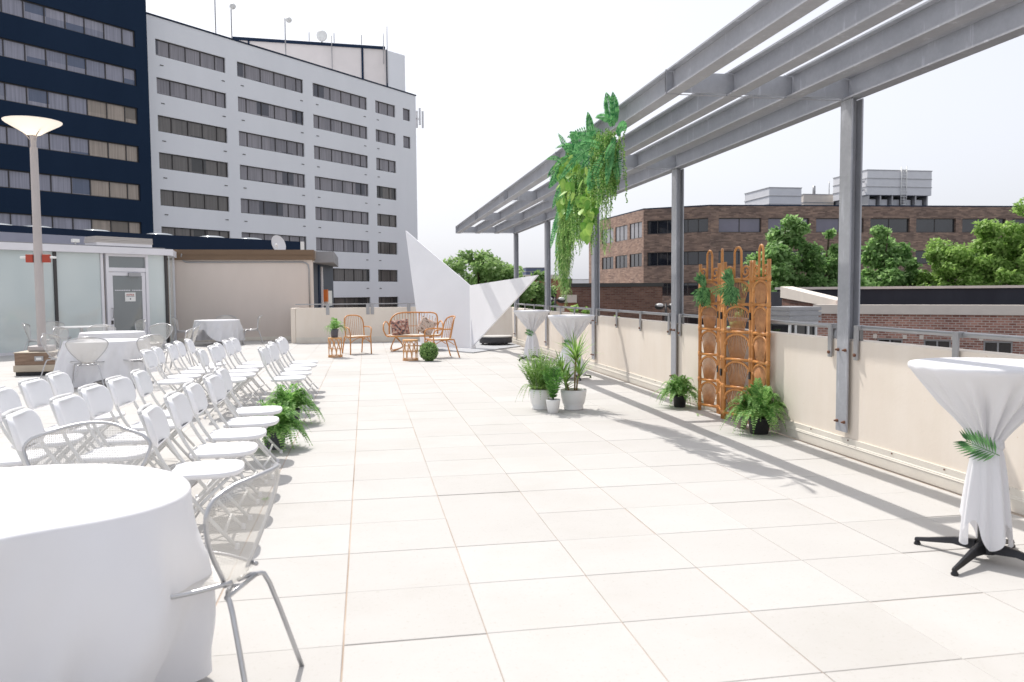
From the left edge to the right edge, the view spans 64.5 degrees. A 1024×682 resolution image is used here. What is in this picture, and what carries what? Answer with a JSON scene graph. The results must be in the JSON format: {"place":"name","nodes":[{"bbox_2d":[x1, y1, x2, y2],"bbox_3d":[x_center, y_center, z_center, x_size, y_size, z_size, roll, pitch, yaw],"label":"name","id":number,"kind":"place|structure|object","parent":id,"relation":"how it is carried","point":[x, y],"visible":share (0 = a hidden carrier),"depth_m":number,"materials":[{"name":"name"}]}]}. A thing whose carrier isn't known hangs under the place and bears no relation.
{"place":"outdoors","nodes":[
{"label":"outdoors","id":0,"kind":"place"},
{"bbox_2d":[84,236,152,246],"bbox_3d":[-10.990,-2.762,22.714,0.600,0.247,1.660,2,4,34],"label":"shutter housing","id":1,"kind":"object","parent":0,"point":[116,241],"visible":0.96,"depth_m":22.39,"materials":[{"name":"grey metal"}]},
{"bbox_2d":[0,340,1023,681],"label":"terrace paving","id":2,"kind":"structure","parent":0,"point":[846,530],"depth_m":4.69,"materials":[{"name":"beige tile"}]},
{"bbox_2d":[0,449,47,466],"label":"folding chair","id":3,"kind":"object","parent":2,"relation":"on","point":[9,458],"visible":0.38,"depth_m":5.20,"materials":[{"name":"white plastic"}]},
{"bbox_2d":[1,406,58,465],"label":"folding chair","id":4,"kind":"object","parent":2,"relation":"on","point":[22,425],"visible":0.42,"depth_m":4.66,"materials":[{"name":"white plastic"}]},
{"bbox_2d":[13,350,57,375],"bbox_3d":[-8.875,0.405,15.337,0.740,0.432,0.721,-1,3,-10],"label":"ballast box","id":5,"kind":"object","parent":2,"relation":"on","point":[27,363],"visible":0.66,"depth_m":14.99,"materials":[{"name":"brown wood"}]},
{"bbox_2d":[1,115,62,351],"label":"lamp post","id":6,"kind":"object","parent":5,"relation":"on","point":[33,127],"visible":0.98,"depth_m":15.14,"materials":[{"name":"grey metal"}]},
{"bbox_2d":[0,385,82,464],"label":"folding chair","id":7,"kind":"object","parent":2,"relation":"on","point":[9,398],"visible":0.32,"depth_m":5.83,"materials":[{"name":"white plastic"}]},
{"bbox_2d":[0,232,85,244],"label":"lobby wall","id":8,"kind":"structure","parent":2,"relation":"on","point":[28,237],"depth_m":26.70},
{"bbox_2d":[18,377,105,463],"bbox_3d":[-3.521,0.703,6.410,0.572,0.828,0.444,-1,3,-8],"label":"folding chair","id":9,"kind":"object","parent":2,"relation":"on","point":[36,392],"visible":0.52,"depth_m":6.37,"materials":[{"name":"white plastic"}]},
{"bbox_2d":[45,371,124,463],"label":"folding chair","id":10,"kind":"object","parent":2,"relation":"on","point":[60,382],"visible":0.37,"depth_m":6.95,"materials":[{"name":"white plastic"}]},
{"bbox_2d":[22,421,151,465],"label":"chair","id":11,"kind":"object","parent":2,"relation":"on","point":[69,426],"visible":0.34,"depth_m":4.01,"materials":[{"name":"silver metal"}]},
{"bbox_2d":[65,337,108,386],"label":"chair","id":12,"kind":"object","parent":2,"relation":"on","point":[85,348],"visible":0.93,"depth_m":12.47,"materials":[{"name":"silver metal"}]},
{"bbox_2d":[0,241,176,355],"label":"glass pavilion","id":13,"kind":"structure","parent":2,"relation":"on","point":[121,288],"depth_m":21.80,"materials":[{"name":"grey glass"}]},
{"bbox_2d":[109,272,146,334],"bbox_3d":[-10.748,-0.875,22.782,0.117,2.110,1.060,2,4,34],"label":"door","id":14,"kind":"structure","parent":13,"relation":"in","point":[127,289],"depth_m":22.78,"materials":[{"name":"grey glass"}]},
{"bbox_2d":[49,393,153,465],"bbox_3d":[-2.676,0.761,5.342,0.572,0.828,0.444,-1,3,-7],"label":"folding chair","id":15,"kind":"object","parent":2,"relation":"on","point":[68,408],"visible":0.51,"depth_m":5.31,"materials":[{"name":"white plastic"}]},
{"bbox_2d":[78,383,170,468],"bbox_3d":[-2.817,0.726,5.945,0.572,0.828,0.444,-1,3,-7],"label":"folding chair","id":16,"kind":"object","parent":2,"relation":"on","point":[97,397],"visible":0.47,"depth_m":5.92,"materials":[{"name":"white plastic"}]},
{"bbox_2d":[105,375,187,469],"bbox_3d":[-2.912,0.692,6.523,0.571,0.828,0.444,-1,3,-6],"label":"folding chair","id":17,"kind":"object","parent":2,"relation":"on","point":[121,388],"visible":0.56,"depth_m":6.49,"materials":[{"name":"white plastic"}]},
{"bbox_2d":[130,369,203,466],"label":"folding chair","id":18,"kind":"object","parent":2,"relation":"on","point":[142,381],"visible":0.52,"depth_m":7.06,"materials":[{"name":"white plastic"}]},
{"bbox_2d":[140,349,193,408],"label":"folding chair","id":19,"kind":"object","parent":2,"relation":"on","point":[149,357],"visible":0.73,"depth_m":9.71,"materials":[{"name":"white plastic"}]},
{"bbox_2d":[137,403,245,548],"bbox_3d":[-1.892,0.786,4.830,0.572,0.828,0.444,-1,4,-14],"label":"folding chair","id":20,"kind":"object","parent":2,"relation":"on","point":[154,421],"visible":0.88,"depth_m":4.80,"materials":[{"name":"white plastic"}]},
{"bbox_2d":[163,390,259,519],"bbox_3d":[-2.002,0.750,5.440,0.572,0.828,0.444,-1,3,-11],"label":"folding chair","id":21,"kind":"object","parent":2,"relation":"on","point":[178,406],"visible":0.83,"depth_m":5.40,"materials":[{"name":"white plastic"}]},
{"bbox_2d":[195,348,246,418],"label":"folding chair","id":22,"kind":"object","parent":2,"relation":"on","point":[203,357],"visible":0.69,"depth_m":9.72,"materials":[{"name":"white plastic"}]},
{"bbox_2d":[182,381,267,499],"bbox_3d":[-2.126,0.715,6.045,0.572,0.828,0.444,-1,3,-11],"label":"folding chair","id":23,"kind":"object","parent":2,"relation":"on","point":[195,394],"visible":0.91,"depth_m":6.01,"materials":[{"name":"white plastic"}]},
{"bbox_2d":[207,345,257,411],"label":"folding chair","id":24,"kind":"object","parent":2,"relation":"on","point":[215,354],"visible":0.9,"depth_m":10.43,"materials":[{"name":"white plastic"}]},
{"bbox_2d":[170,463,303,681],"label":"chair","id":25,"kind":"object","parent":2,"relation":"on","point":[230,585],"visible":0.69,"depth_m":2.87,"materials":[{"name":"silver metal"}]},
{"bbox_2d":[202,373,280,478],"bbox_3d":[-2.201,0.680,6.633,0.572,0.828,0.444,-1,3,-9],"label":"folding chair","id":26,"kind":"object","parent":2,"relation":"on","point":[215,387],"visible":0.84,"depth_m":6.60,"materials":[{"name":"white plastic"}]},
{"bbox_2d":[213,366,282,462],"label":"folding chair","id":27,"kind":"object","parent":2,"relation":"on","point":[223,374],"visible":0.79,"depth_m":7.24,"materials":[{"name":"white plastic"}]},
{"bbox_2d":[257,346,306,414],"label":"folding chair","id":28,"kind":"object","parent":2,"relation":"on","point":[264,356],"visible":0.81,"depth_m":9.95,"materials":[{"name":"white plastic"}]},
{"bbox_2d":[253,399,312,451],"bbox_3d":[-2.270,0.790,7.772,0.721,0.472,0.804,-1,3,-10],"label":"potted fern","id":29,"kind":"object","parent":2,"relation":"on","point":[278,432],"visible":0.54,"depth_m":7.67,"materials":[{"name":"plant"}]},
{"bbox_2d":[264,383,324,424],"bbox_3d":[-2.559,0.701,9.217,0.797,0.480,0.776,-3,4,-37],"label":"potted fern","id":30,"kind":"object","parent":2,"relation":"on","point":[295,400],"visible":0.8,"depth_m":9.12,"materials":[{"name":"plant"}]},
{"bbox_2d":[383,312,442,350],"bbox_3d":[-2.537,-0.252,20.915,1.536,0.995,0.799,-1,3,-6],"label":"rattan settee","id":31,"kind":"object","parent":2,"relation":"on","point":[413,335],"visible":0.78,"depth_m":20.90,"materials":[{"name":"brown wicker"}]},
{"bbox_2d":[412,340,520,352],"bbox_3d":[-1.238,0.129,22.381,2.770,0.026,5.300,-1,3,-10],"label":"concrete pad","id":32,"kind":"object","parent":2,"relation":"on","point":[481,347],"visible":0.39,"depth_m":21.32,"materials":[{"name":"grey concrete"}]},
{"bbox_2d":[405,230,538,348],"bbox_3d":[-1.100,-1.427,21.041,0.785,3.260,6.331,-3,4,-39],"label":"steel sculpture","id":33,"kind":"object","parent":32,"relation":"on","point":[442,290],"visible":0.91,"depth_m":21.75,"materials":[{"name":"white metal"}]},
{"bbox_2d":[519,354,542,360],"bbox_3d":[0.429,-0.123,17.629,0.766,1.076,0.766,-1,3,-10],"label":"table","id":34,"kind":"object","parent":2,"relation":"on","point":[536,356],"visible":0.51,"depth_m":17.53,"materials":[{"name":"black metal"}]},
{"bbox_2d":[513,310,549,358],"bbox_3d":[0.429,-0.141,17.628,0.794,1.052,0.794,-1,3,-10],"label":"tablecloth","id":35,"kind":"object","parent":34,"relation":"on","point":[532,320],"visible":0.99,"depth_m":17.50,"materials":[{"name":"white fabric"}]},
{"bbox_2d":[516,348,564,409],"bbox_3d":[0.366,0.465,10.254,0.636,0.784,0.670,-1,3,-10],"label":"foxtail plant","id":36,"kind":"object","parent":2,"relation":"on","point":[538,393],"visible":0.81,"depth_m":10.16,"materials":[{"name":"plant"}]},
{"bbox_2d":[538,365,568,412],"bbox_3d":[0.520,0.578,9.922,0.345,0.595,0.453,1,4,23],"label":"parlour palm","id":37,"kind":"object","parent":2,"relation":"on","point":[553,403],"visible":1,"depth_m":9.86,"materials":[{"name":"plant"}]},
{"bbox_2d":[550,329,594,409],"bbox_3d":[0.749,0.347,10.202,0.809,1.019,0.738,-1,3,-10],"label":"dracaena","id":38,"kind":"object","parent":2,"relation":"on","point":[574,398],"visible":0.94,"depth_m":10.15,"materials":[{"name":"plant"}]},
{"bbox_2d":[651,374,697,407],"bbox_3d":[2.110,0.628,10.292,0.681,0.426,0.707,-1,3,-10],"label":"potted fern","id":39,"kind":"object","parent":2,"relation":"on","point":[678,388],"visible":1,"depth_m":10.23,"materials":[{"name":"plant"}]},
{"bbox_2d":[698,244,770,423],"bbox_3d":[2.493,-0.084,9.261,0.194,1.968,1.604,-1,3,-10],"label":"rattan screen","id":40,"kind":"object","parent":2,"relation":"on","point":[759,317],"visible":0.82,"depth_m":9.13,"materials":[{"name":"brown wicker"}]},
{"bbox_2d":[709,268,740,306],"bbox_3d":[2.361,-0.599,9.008,0.370,0.459,0.189,1,4,19],"label":"palm spray","id":41,"kind":"object","parent":40,"relation":"attached to","point":[730,294],"visible":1,"depth_m":8.97,"materials":[{"name":"green plant"}]},
{"bbox_2d":[719,377,788,435],"bbox_3d":[2.507,0.670,8.363,0.701,0.567,0.810,2,4,37],"label":"potted fern","id":42,"kind":"object","parent":2,"relation":"on","point":[757,404],"visible":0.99,"depth_m":8.27,"materials":[{"name":"plant"}]},
{"bbox_2d":[512,303,1023,514],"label":"parapet wall","id":43,"kind":"structure","parent":2,"relation":"on","point":[902,420],"depth_m":7.39,"materials":[{"name":"beige paint"}]},
{"bbox_2d":[456,0,1023,432],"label":"steel pergola","id":44,"kind":"object","parent":43,"relation":"on","point":[925,37],"visible":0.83,"depth_m":7.07,"materials":[{"name":"grey metal"}]},
{"bbox_2d":[546,92,627,305],"bbox_3d":[0.739,-1.437,8.970,0.508,2.169,3.118,-1,3,-10],"label":"hanging greenery","id":45,"kind":"object","parent":44,"relation":"hanging from","point":[575,201],"visible":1,"depth_m":8.69,"materials":[{"name":"green plant"}]},
{"bbox_2d":[914,526,1023,575],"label":"table","id":46,"kind":"object","parent":2,"relation":"on","point":[976,547],"visible":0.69,"depth_m":4.34,"materials":[{"name":"black metal"}]},
{"bbox_2d":[908,357,1023,551],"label":"tablecloth","id":47,"kind":"object","parent":46,"relation":"on","point":[984,396],"visible":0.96,"depth_m":4.29,"materials":[{"name":"white fabric"}]},
{"bbox_2d":[954,427,999,460],"bbox_3d":[2.470,0.550,4.323,0.221,0.179,0.032,1,4,26],"label":"palm leaf","id":48,"kind":"object","parent":47,"relation":"attached to","point":[964,445],"visible":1,"depth_m":4.33,"materials":[{"name":"green plant"}]},
{"bbox_3d":[1.003,0.103,13.776,0.766,1.076,0.766,-1,3,-10],"label":"high table","id":49,"kind":"object","parent":2,"relation":"on","visible":0},
{"bbox_2d":[548,314,594,376],"bbox_3d":[1.003,0.086,13.775,0.794,1.052,0.794,-1,3,-10],"label":"tablecloth","id":50,"kind":"object","parent":49,"relation":"on","point":[565,324],"visible":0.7,"depth_m":13.58,"materials":[{"name":"white fabric"}]},
{"bbox_2d":[146,0,1023,278],"label":"sky","id":51,"kind":"structure","parent":0,"point":[495,83],"materials":[{"name":"white"}]},
{"bbox_2d":[562,283,663,320],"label":"warehouse","id":52,"kind":"structure","parent":0,"point":[646,297],"depth_m":74.61,"materials":[{"name":"red brick"}]},
{"bbox_2d":[589,205,1023,325],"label":"office building","id":53,"kind":"structure","parent":0,"point":[640,250],"depth_m":99.76,"materials":[{"name":"brown brick"}]},
{"bbox_2d":[648,218,707,233],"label":"window","id":54,"kind":"structure","parent":53,"relation":"in","point":[700,224],"depth_m":98.91,"materials":[{"name":"grey glass"}]},
{"bbox_2d":[648,251,707,265],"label":"window","id":55,"kind":"structure","parent":53,"relation":"in","point":[690,257],"depth_m":99.90,"materials":[{"name":"grey glass"}]},
{"bbox_2d":[719,218,760,231],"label":"window","id":56,"kind":"structure","parent":53,"relation":"in","point":[725,224],"depth_m":97.83,"materials":[{"name":"grey glass"}]},
{"bbox_2d":[744,187,801,204],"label":"rooftop unit","id":57,"kind":"object","parent":53,"relation":"on","point":[779,196],"visible":0.73,"depth_m":107.37,"materials":[{"name":"grey metal"}]},
{"bbox_2d":[870,218,908,231],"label":"window","id":58,"kind":"structure","parent":53,"relation":"in","point":[895,224],"depth_m":99.90,"materials":[{"name":"grey glass"}]},
{"bbox_2d":[916,219,954,231],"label":"window","id":59,"kind":"structure","parent":53,"relation":"in","point":[922,225],"depth_m":100.49,"materials":[{"name":"grey glass"}]},
{"bbox_2d":[832,166,931,204],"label":"cooling tower","id":60,"kind":"structure","parent":0,"point":[897,187],"depth_m":109.13,"materials":[{"name":"grey metal"}]},
{"bbox_3d":[-1.887,0.952,2.911,1.012,0.725,1.012,-1,3,-10],"label":"round table","id":61,"kind":"object","parent":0,"visible":0},
{"bbox_2d":[0,464,215,681],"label":"tablecloth","id":62,"kind":"object","parent":61,"relation":"on","point":[100,564],"visible":1,"depth_m":2.66,"materials":[{"name":"white fabric"}]},
{"bbox_3d":[-6.721,0.360,13.413,1.152,0.725,1.152,-1,3,-10],"label":"round table","id":63,"kind":"object","parent":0,"visible":0},
{"bbox_2d":[53,338,160,387],"bbox_3d":[-6.743,0.345,13.413,1.404,0.715,1.450,0,3,8],"label":"tablecloth","id":64,"kind":"object","parent":63,"relation":"on","point":[117,352],"visible":0.62,"depth_m":12.88,"materials":[{"name":"white fabric"}]},
{"bbox_3d":[-8.085,0.187,16.465,1.152,0.725,1.152,-1,3,-10],"label":"round table","id":65,"kind":"object","parent":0,"visible":0},
{"bbox_2d":[77,331,150,348],"bbox_3d":[-8.078,0.083,16.453,1.348,0.535,1.324,1,4,16],"label":"tablecloth","id":66,"kind":"object","parent":65,"relation":"on","point":[118,334],"visible":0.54,"depth_m":16.06,"materials":[{"name":"white fabric"}]},
{"bbox_3d":[-8.623,-0.247,23.773,1.212,0.725,1.212,-1,3,-10],"label":"round table","id":67,"kind":"object","parent":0,"visible":0},
{"bbox_2d":[192,319,244,341],"bbox_3d":[-8.624,-0.313,23.797,1.348,0.615,1.366,0,4,14],"label":"tablecloth","id":68,"kind":"object","parent":67,"relation":"on","point":[219,330],"visible":0.91,"depth_m":23.31,"materials":[{"name":"white fabric"}]},
{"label":"road","id":69,"kind":"structure","parent":0,"visible":0},
{"bbox_2d":[766,306,821,334],"bbox_3d":[8.488,3.947,24.718,1.020,9.980,1.420,-1,3,-10],"label":"mechanical box","id":70,"kind":"object","parent":69,"relation":"on","point":[800,313],"visible":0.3,"depth_m":23.86,"materials":[{"name":"grey metal"}]},
{"bbox_2d":[744,285,1023,353],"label":"brick building","id":71,"kind":"structure","parent":69,"relation":"on","point":[993,309],"depth_m":29.00,"materials":[{"name":"brick"}]},
{"label":"ground","id":72,"kind":"structure","parent":0,"visible":0},
{"bbox_2d":[0,0,153,233],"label":"hotel building","id":73,"kind":"structure","parent":72,"relation":"on","point":[78,69],"depth_m":52.57,"materials":[{"name":"blue paint"}]},
{"bbox_2d":[0,0,134,46],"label":"window","id":74,"kind":"structure","parent":73,"relation":"in","point":[20,8],"depth_m":51.85,"materials":[{"name":"grey glass"}]},
{"bbox_2d":[0,37,135,85],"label":"window","id":75,"kind":"structure","parent":73,"relation":"in","point":[12,49],"depth_m":51.85,"materials":[{"name":"grey glass"}]},
{"bbox_2d":[0,81,136,123],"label":"window","id":76,"kind":"structure","parent":73,"relation":"in","point":[10,92],"depth_m":51.94,"materials":[{"name":"grey glass"}]},
{"bbox_2d":[0,125,138,162],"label":"window","id":77,"kind":"structure","parent":73,"relation":"in","point":[9,135],"depth_m":52.38,"materials":[{"name":"grey glass"}]},
{"bbox_2d":[0,169,139,200],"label":"window","id":78,"kind":"structure","parent":73,"relation":"in","point":[15,179],"depth_m":52.34,"materials":[{"name":"grey glass"}]},
{"bbox_2d":[0,212,140,232],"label":"window","id":79,"kind":"structure","parent":73,"relation":"in","point":[16,219],"depth_m":52.50,"materials":[{"name":"grey glass"}]},
{"bbox_2d":[146,12,417,307],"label":"hotel building","id":80,"kind":"structure","parent":72,"relation":"on","point":[250,140],"depth_m":68.75,"materials":[{"name":"white paint"}]},
{"bbox_2d":[155,39,224,72],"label":"window","id":81,"kind":"structure","parent":80,"relation":"in","point":[164,49],"depth_m":61.08,"materials":[{"name":"grey glass"}]},
{"bbox_2d":[156,77,225,107],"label":"window","id":82,"kind":"structure","parent":80,"relation":"in","point":[165,87],"depth_m":61.25,"materials":[{"name":"grey glass"}]},
{"bbox_2d":[158,115,226,142],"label":"window","id":83,"kind":"structure","parent":80,"relation":"in","point":[165,124],"depth_m":61.41,"materials":[{"name":"grey glass"}]},
{"bbox_2d":[159,152,227,176],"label":"window","id":84,"kind":"structure","parent":80,"relation":"in","point":[166,161],"depth_m":61.55,"materials":[{"name":"grey glass"}]},
{"bbox_2d":[160,189,228,211],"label":"window","id":85,"kind":"structure","parent":80,"relation":"in","point":[167,197],"depth_m":61.71,"materials":[{"name":"grey glass"}]},
{"bbox_2d":[161,227,228,237],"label":"window","id":86,"kind":"structure","parent":80,"relation":"in","point":[169,230],"depth_m":61.71,"materials":[{"name":"grey glass"}]},
{"bbox_2d":[237,62,301,92],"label":"window","id":87,"kind":"structure","parent":80,"relation":"in","point":[246,71],"depth_m":67.32,"materials":[{"name":"grey glass"}]},
{"bbox_2d":[238,97,302,124],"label":"window","id":88,"kind":"structure","parent":80,"relation":"in","point":[245,105],"depth_m":67.50,"materials":[{"name":"grey glass"}]},
{"bbox_2d":[239,131,303,156],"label":"window","id":89,"kind":"structure","parent":80,"relation":"in","point":[246,139],"depth_m":67.68,"materials":[{"name":"grey glass"}]},
{"bbox_2d":[240,165,303,187],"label":"window","id":90,"kind":"structure","parent":80,"relation":"in","point":[250,173],"depth_m":67.85,"materials":[{"name":"grey glass"}]},
{"bbox_2d":[241,198,304,218],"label":"window","id":91,"kind":"structure","parent":80,"relation":"in","point":[249,206],"depth_m":68.01,"materials":[{"name":"grey glass"}]},
{"bbox_2d":[232,36,404,90],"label":"rooftop penthouse","id":92,"kind":"object","parent":80,"relation":"on","point":[364,61],"visible":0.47,"depth_m":86.40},
{"bbox_2d":[313,83,365,109],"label":"window","id":93,"kind":"structure","parent":80,"relation":"in","point":[319,91],"depth_m":74.01,"materials":[{"name":"grey glass"}]},
{"bbox_2d":[313,115,366,138],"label":"window","id":94,"kind":"structure","parent":80,"relation":"in","point":[319,122],"depth_m":74.19,"materials":[{"name":"grey glass"}]},
{"bbox_2d":[314,146,366,167],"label":"window","id":95,"kind":"structure","parent":80,"relation":"in","point":[321,153],"depth_m":74.37,"materials":[{"name":"grey glass"}]},
{"bbox_2d":[315,176,367,195],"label":"window","id":96,"kind":"structure","parent":80,"relation":"in","point":[326,184],"depth_m":74.50,"materials":[{"name":"grey glass"}]},
{"bbox_2d":[315,207,367,224],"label":"window","id":97,"kind":"structure","parent":80,"relation":"in","point":[325,214],"depth_m":74.68,"materials":[{"name":"grey glass"}]},
{"bbox_2d":[316,237,368,252],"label":"window","id":98,"kind":"structure","parent":80,"relation":"in","point":[322,244],"depth_m":74.81,"materials":[{"name":"grey glass"}]},
{"bbox_2d":[333,268,368,281],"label":"window","id":99,"kind":"structure","parent":80,"relation":"in","point":[339,274],"depth_m":75.87,"materials":[{"name":"grey glass"}]},
{"bbox_2d":[443,248,538,308],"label":"round tree","id":100,"kind":"object","parent":72,"relation":"on","point":[488,267],"visible":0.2,"depth_m":48.57,"materials":[{"name":"green plant"}]},
{"bbox_2d":[512,265,558,310],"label":"round tree","id":101,"kind":"object","parent":72,"relation":"on","point":[539,299],"visible":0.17,"depth_m":49.87,"materials":[{"name":"green plant"}]},
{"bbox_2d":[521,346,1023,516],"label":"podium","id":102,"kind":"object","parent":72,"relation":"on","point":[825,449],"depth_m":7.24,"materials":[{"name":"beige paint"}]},
{"bbox_2d":[0,223,300,257],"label":"hotel lobby","id":103,"kind":"object","parent":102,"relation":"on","point":[175,242],"visible":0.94,"depth_m":34.36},
{"bbox_2d":[167,250,337,341],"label":"beige building","id":104,"kind":"structure","parent":102,"relation":"on","point":[247,288],"depth_m":25.78,"materials":[{"name":"beige paint"}]},
{"bbox_2d":[295,303,511,342],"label":"parapet wall","id":105,"kind":"structure","parent":102,"relation":"on","point":[311,323],"depth_m":24.50,"materials":[{"name":"beige paint"}]},
{"bbox_2d":[743,214,825,311],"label":"maple tree","id":106,"kind":"object","parent":72,"relation":"on","point":[784,260],"visible":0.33,"depth_m":59.98,"materials":[{"name":"green plant"}]},
{"bbox_2d":[805,228,838,286],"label":"maple tree","id":107,"kind":"object","parent":72,"relation":"on","point":[822,271],"visible":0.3,"depth_m":60.29,"materials":[{"name":"green plant"}]},
{"bbox_2d":[861,224,926,286],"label":"maple tree","id":108,"kind":"object","parent":72,"relation":"on","point":[887,272],"visible":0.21,"depth_m":59.78,"materials":[{"name":"green plant"}]},
{"bbox_2d":[909,237,1000,288],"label":"locust tree","id":109,"kind":"object","parent":72,"relation":"on","point":[946,261],"visible":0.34,"depth_m":57.31,"materials":[{"name":"green plant"}]},
{"bbox_2d":[959,218,1023,284],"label":"locust tree","id":110,"kind":"object","parent":72,"relation":"on","point":[988,246],"visible":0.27,"depth_m":57.34,"materials":[{"name":"green plant"}]},
{"bbox_2d":[993,197,1023,284],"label":"locust tree","id":111,"kind":"object","parent":72,"relation":"on","point":[1016,230],"visible":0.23,"depth_m":57.83,"materials":[{"name":"green plant"}]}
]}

